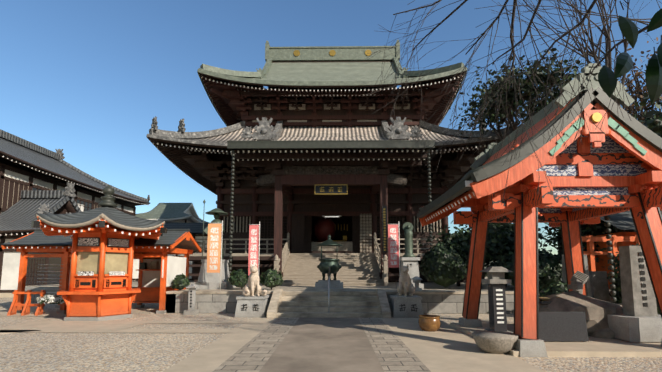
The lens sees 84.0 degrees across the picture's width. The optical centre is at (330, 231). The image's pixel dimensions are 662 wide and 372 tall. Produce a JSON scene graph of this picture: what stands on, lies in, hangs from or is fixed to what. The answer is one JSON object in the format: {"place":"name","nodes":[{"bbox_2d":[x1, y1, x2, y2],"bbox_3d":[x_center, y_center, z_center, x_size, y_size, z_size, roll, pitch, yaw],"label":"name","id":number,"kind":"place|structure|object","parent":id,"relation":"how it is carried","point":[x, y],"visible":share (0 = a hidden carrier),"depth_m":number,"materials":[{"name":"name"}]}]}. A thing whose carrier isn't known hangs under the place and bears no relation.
{"place":"outdoors","nodes":[
{"label":"outdoors","id":0,"kind":"place"},
{"bbox_2d":[0,310,545,371],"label":"approach path","id":1,"kind":"structure","parent":0,"point":[331,345],"depth_m":7.86,"materials":[{"name":"beige stone"}]},
{"bbox_2d":[0,330,38,333],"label":"diagonal strip","id":2,"kind":"object","parent":1,"relation":"on","point":[5,332],"visible":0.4,"depth_m":9.79,"materials":[{"name":"stone"}]},
{"bbox_2d":[1,231,201,315],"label":"building","id":3,"kind":"structure","parent":1,"relation":"on","point":[159,269],"depth_m":14.30,"materials":[{"name":"paint"}]},
{"bbox_2d":[37,294,66,303],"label":"white flowers","id":4,"kind":"object","parent":3,"relation":"on","point":[52,299],"visible":0.75,"depth_m":13.33,"materials":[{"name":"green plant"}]},
{"bbox_2d":[0,229,201,248],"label":"roof","id":5,"kind":"structure","parent":3,"relation":"on","point":[39,237],"depth_m":14.47,"materials":[{"name":"grey tile"}]},
{"bbox_2d":[418,315,440,331],"bbox_3d":[2.676,2.482,9.988,0.600,0.400,0.600,0,-6,1],"label":"glazed pot","id":6,"kind":"object","parent":1,"relation":"on","point":[430,323],"visible":0.96,"depth_m":9.77,"materials":[{"name":"brown ceramic"}]},
{"bbox_2d":[472,331,518,353],"bbox_3d":[3.288,2.219,7.344,0.900,0.370,0.709,0,-6,1],"label":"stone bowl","id":7,"kind":"object","parent":1,"relation":"on","point":[496,342],"visible":0.92,"depth_m":7.12,"materials":[{"name":"stone"}]},
{"bbox_2d":[0,277,661,371],"bbox_3d":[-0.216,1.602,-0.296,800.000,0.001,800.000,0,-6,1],"label":"gravel ground","id":8,"kind":"structure","parent":0,"point":[85,352],"depth_m":7.71,"materials":[{"name":"beige gravel"}]},
{"bbox_2d":[0,235,60,297],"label":"wing","id":9,"kind":"structure","parent":8,"relation":"on","point":[9,265],"depth_m":23.20,"materials":[{"name":"white paint"}]},
{"bbox_2d":[0,198,75,232],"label":"wing roof","id":10,"kind":"structure","parent":9,"relation":"on","point":[18,216],"depth_m":25.03,"materials":[{"name":"tile"}]},
{"bbox_2d":[0,163,135,234],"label":"building wall","id":11,"kind":"structure","parent":8,"relation":"on","point":[14,181],"depth_m":27.31,"materials":[{"name":"paint"}]},
{"bbox_2d":[0,182,81,235],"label":"roof","id":12,"kind":"structure","parent":11,"relation":"attached to","point":[66,194],"depth_m":26.48,"materials":[{"name":"grey tile"}]},
{"bbox_2d":[0,129,149,205],"bbox_3d":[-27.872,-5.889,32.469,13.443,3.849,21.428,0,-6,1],"label":"hall roof","id":13,"kind":"structure","parent":11,"relation":"on","point":[29,157],"depth_m":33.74,"materials":[{"name":"tile"}]},
{"bbox_2d":[31,219,166,320],"bbox_3d":[-8.004,1.385,12.935,4.322,3.197,3.856,0,-6,1],"label":"kiosk","id":14,"kind":"object","parent":8,"relation":"on","point":[100,280],"visible":0.92,"depth_m":12.18,"materials":[{"name":"wood"}]},
{"bbox_2d":[35,206,164,235],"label":"kiosk roof","id":15,"kind":"structure","parent":14,"relation":"on","point":[117,220],"depth_m":12.17,"materials":[{"name":"grey tile"}]},
{"bbox_2d":[98,185,116,207],"bbox_3d":[-8.004,-1.301,13.217,0.600,0.800,0.600,0,-6,1],"label":"roof finial","id":16,"kind":"object","parent":15,"relation":"on","point":[108,191],"visible":0.96,"depth_m":13.07,"materials":[{"name":"grey metal"}]},
{"bbox_2d":[132,223,210,280],"bbox_3d":[-15.326,2.052,31.246,11.500,5.700,4.400,0,-6,1],"label":"corridor","id":17,"kind":"object","parent":8,"relation":"on","point":[196,230],"visible":0.04,"depth_m":30.06,"materials":[{"name":"paint"}]},
{"bbox_2d":[165,220,191,222],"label":"building wall","id":18,"kind":"structure","parent":8,"relation":"on","point":[180,221],"depth_m":42.43,"materials":[{"name":"paint"}]},
{"bbox_2d":[135,203,208,222],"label":"roof","id":19,"kind":"structure","parent":18,"relation":"on","point":[171,211],"depth_m":44.26,"materials":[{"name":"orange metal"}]},
{"bbox_2d":[184,276,422,314],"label":"stone posts","id":20,"kind":"object","parent":8,"relation":"on","point":[191,310],"visible":0.98,"depth_m":13.72,"materials":[{"name":"stone"}]},
{"bbox_2d":[24,278,621,317],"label":"temple platform","id":21,"kind":"structure","parent":8,"relation":"on","point":[345,301],"depth_m":14.03,"materials":[{"name":"stone"}]},
{"bbox_2d":[171,273,189,289],"bbox_3d":[-6.072,2.001,14.822,0.696,0.671,0.721,0,-6,1],"label":"shrub","id":22,"kind":"object","parent":21,"relation":"on","point":[180,281],"visible":1,"depth_m":14.63,"materials":[{"name":"green plant"}]},
{"bbox_2d":[191,199,235,288],"bbox_3d":[-5.185,0.539,16.563,1.500,3.980,1.500,0,-6,1],"label":"monk statue","id":23,"kind":"object","parent":21,"relation":"on","point":[206,280],"visible":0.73,"depth_m":15.98,"materials":[{"name":"grey stone"}]},
{"bbox_2d":[227,268,248,287],"bbox_3d":[-3.735,1.939,15.518,1.248,0.828,1.128,0,-6,1],"label":"shrub","id":24,"kind":"object","parent":21,"relation":"on","point":[238,277],"visible":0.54,"depth_m":15.13,"materials":[{"name":"green plant"}]},
{"bbox_2d":[259,268,282,287],"bbox_3d":[-2.508,1.934,15.503,1.034,0.850,0.938,0,-6,1],"label":"shrub","id":25,"kind":"object","parent":21,"relation":"on","point":[271,278],"visible":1,"depth_m":15.20,"materials":[{"name":"green plant"}]},
{"bbox_2d":[207,220,399,289],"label":"banners","id":26,"kind":"object","parent":21,"relation":"on","point":[214,247],"visible":0.96,"depth_m":15.10,"materials":[{"name":"red fabric"}]},
{"bbox_2d":[315,235,342,288],"bbox_3d":[-0.078,1.357,17.125,1.250,2.470,1.250,0,-6,1],"label":"incense burner","id":27,"kind":"object","parent":21,"relation":"on","point":[325,264],"visible":0.92,"depth_m":16.70,"materials":[{"name":"green metal"}]},
{"bbox_2d":[183,147,478,278],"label":"temple building","id":28,"kind":"structure","parent":21,"relation":"on","point":[352,206],"depth_m":25.92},
{"bbox_2d":[148,126,500,159],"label":"temple roof","id":29,"kind":"structure","parent":28,"relation":"on","point":[332,131],"depth_m":26.46,"materials":[{"name":"grey tile"}]},
{"bbox_2d":[210,80,453,127],"bbox_3d":[0.132,-8.572,33.009,17.556,4.000,13.678,0,-6,1],"label":"story","id":30,"kind":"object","parent":29,"relation":"on","point":[248,107],"depth_m":28.02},
{"bbox_2d":[199,61,465,115],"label":"temple roof","id":31,"kind":"structure","parent":30,"relation":"on","point":[328,71],"depth_m":31.55,"materials":[{"name":"grey tile"}]},
{"bbox_2d":[197,40,466,125],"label":"roof trim","id":32,"kind":"structure","parent":31,"relation":"attached to","point":[315,53],"depth_m":28.41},
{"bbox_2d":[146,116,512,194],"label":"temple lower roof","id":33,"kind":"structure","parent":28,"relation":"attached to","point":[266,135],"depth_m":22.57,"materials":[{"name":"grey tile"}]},
{"bbox_2d":[229,149,432,282],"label":"rain chains","id":34,"kind":"object","parent":28,"relation":"attached to","point":[232,201],"visible":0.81,"depth_m":18.55,"materials":[{"name":"brown metal"}]},
{"bbox_2d":[274,238,387,285],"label":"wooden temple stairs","id":35,"kind":"structure","parent":21,"relation":"on","point":[354,270],"depth_m":21.24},
{"bbox_2d":[180,232,484,281],"bbox_3d":[0.137,2.531,32.264,19.980,3.300,16.940,0,-6,1],"label":"temple veranda","id":36,"kind":"object","parent":21,"relation":"on","point":[265,261],"visible":0.31,"depth_m":24.05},
{"bbox_2d":[396,222,423,288],"bbox_3d":[3.463,1.021,16.317,1.000,2.970,1.000,0,-6,1],"label":"kannon statue","id":37,"kind":"object","parent":21,"relation":"on","point":[410,258],"visible":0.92,"depth_m":16.12,"materials":[{"name":"grey stone"}]},
{"bbox_2d":[419,241,466,286],"bbox_3d":[4.999,1.419,16.352,2.154,2.084,2.064,0,-6,1],"label":"shrub","id":38,"kind":"object","parent":21,"relation":"on","point":[445,266],"visible":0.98,"depth_m":15.78,"materials":[{"name":"green plant"}]},
{"bbox_2d":[495,248,561,289],"bbox_3d":[8.609,1.573,15.533,3.362,1.879,2.436,0,-6,1],"label":"hedge","id":39,"kind":"object","parent":21,"relation":"on","point":[550,265],"visible":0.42,"depth_m":14.76,"materials":[{"name":"green plant"}]},
{"bbox_2d":[234,295,422,317],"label":"statue pedestals","id":40,"kind":"object","parent":8,"relation":"on","point":[402,306],"visible":1,"depth_m":12.84,"materials":[{"name":"stone"}]},
{"bbox_2d":[242,264,414,296],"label":"guardian statues","id":41,"kind":"object","parent":40,"relation":"on","point":[405,287],"visible":1,"depth_m":13.23,"materials":[{"name":"stone"}]},
{"bbox_2d":[328,266,329,312],"bbox_3d":[-0.065,2.158,13.591,0.044,1.799,1.544,0,-6,1],"label":"step handrail","id":42,"kind":"object","parent":8,"relation":"on","point":[329,292],"visible":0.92,"depth_m":12.83,"materials":[{"name":"metal"}]},
{"bbox_2d":[364,0,661,204],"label":"cherry tree","id":43,"kind":"object","parent":8,"relation":"on","point":[608,77],"visible":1,"depth_m":5.80,"materials":[{"name":"brown plant"}]},
{"bbox_2d":[449,44,584,142],"bbox_3d":[10.995,-2.690,20.340,7.850,12.852,8.255,0,-6,1],"label":"evergreen tree","id":44,"kind":"object","parent":8,"relation":"on","point":[527,88],"visible":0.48,"depth_m":19.01,"materials":[{"name":"green plant"}]},
{"bbox_2d":[418,220,633,286],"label":"evergreens","id":45,"kind":"object","parent":8,"relation":"on","point":[500,240],"visible":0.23,"depth_m":17.30,"materials":[{"name":"green plant"}]},
{"bbox_2d":[539,279,567,296],"bbox_3d":[7.808,2.237,12.549,1.570,1.328,1.356,0,-6,1],"label":"hedge","id":46,"kind":"object","parent":8,"relation":"on","point":[551,289],"visible":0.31,"depth_m":12.42,"materials":[{"name":"green plant"}]},
{"bbox_2d":[450,110,661,356],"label":"wooden pavilion","id":47,"kind":"structure","parent":8,"relation":"on","point":[606,175],"depth_m":7.73,"materials":[{"name":"orange wood"}]},
{"bbox_2d":[419,92,594,210],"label":"roof","id":48,"kind":"structure","parent":47,"relation":"on","point":[540,127],"depth_m":7.87,"materials":[{"name":"grey tile"}]},
{"bbox_2d":[417,63,661,226],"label":"gable roof edge","id":49,"kind":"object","parent":48,"relation":"attached to","point":[489,180],"depth_m":7.43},
{"bbox_2d":[481,0,661,214],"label":"bare tree","id":50,"kind":"object","parent":8,"relation":"on","point":[605,32],"visible":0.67,"depth_m":15.26,"materials":[{"name":"brown plant"}]},
{"bbox_2d":[485,34,661,255],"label":"bare tree","id":51,"kind":"object","parent":8,"relation":"on","point":[559,254],"visible":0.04,"depth_m":21.52,"materials":[{"name":"brown plant"}]},
{"bbox_2d":[617,37,661,123],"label":"brown tree leaves","id":52,"kind":"object","parent":51,"relation":"attached to","point":[637,90],"visible":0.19,"depth_m":23.09,"materials":[{"name":"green plant"}]},
{"bbox_2d":[562,211,639,301],"bbox_3d":[12.032,1.124,15.722,7.250,4.300,5.175,0,-6,1],"label":"red shrine","id":53,"kind":"object","parent":8,"relation":"on","point":[598,284],"visible":0.25,"depth_m":14.32,"materials":[{"name":"painted wood"}]},
{"bbox_2d":[605,244,659,314],"bbox_3d":[11.143,1.490,12.333,3.505,2.646,2.856,0,-6,1],"label":"hedge","id":54,"kind":"object","parent":8,"relation":"on","point":[617,283],"visible":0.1,"depth_m":12.51,"materials":[{"name":"green plant"}]},
{"bbox_2d":[615,93,661,137],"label":"evergreen tree","id":55,"kind":"object","parent":8,"relation":"on","point":[654,124],"visible":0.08,"depth_m":12.79,"materials":[{"name":"green plant"}]},
{"bbox_2d":[0,0,661,254],"label":"sky","id":56,"kind":"structure","parent":0,"point":[88,80],"materials":[{"name":"blue"}]},
{"bbox_2d":[480,246,661,341],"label":"stone monument","id":57,"kind":"object","parent":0,"point":[575,314],"visible":0.9,"depth_m":8.26,"materials":[{"name":"grey stone"}]},
{"bbox_2d":[604,216,616,301],"bbox_3d":[7.646,0.890,10.050,0.140,3.020,0.121,0,-6,1],"label":"rain chain","id":58,"kind":"object","parent":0,"point":[610,255],"visible":0.83,"depth_m":10.03,"materials":[{"name":"metal"}]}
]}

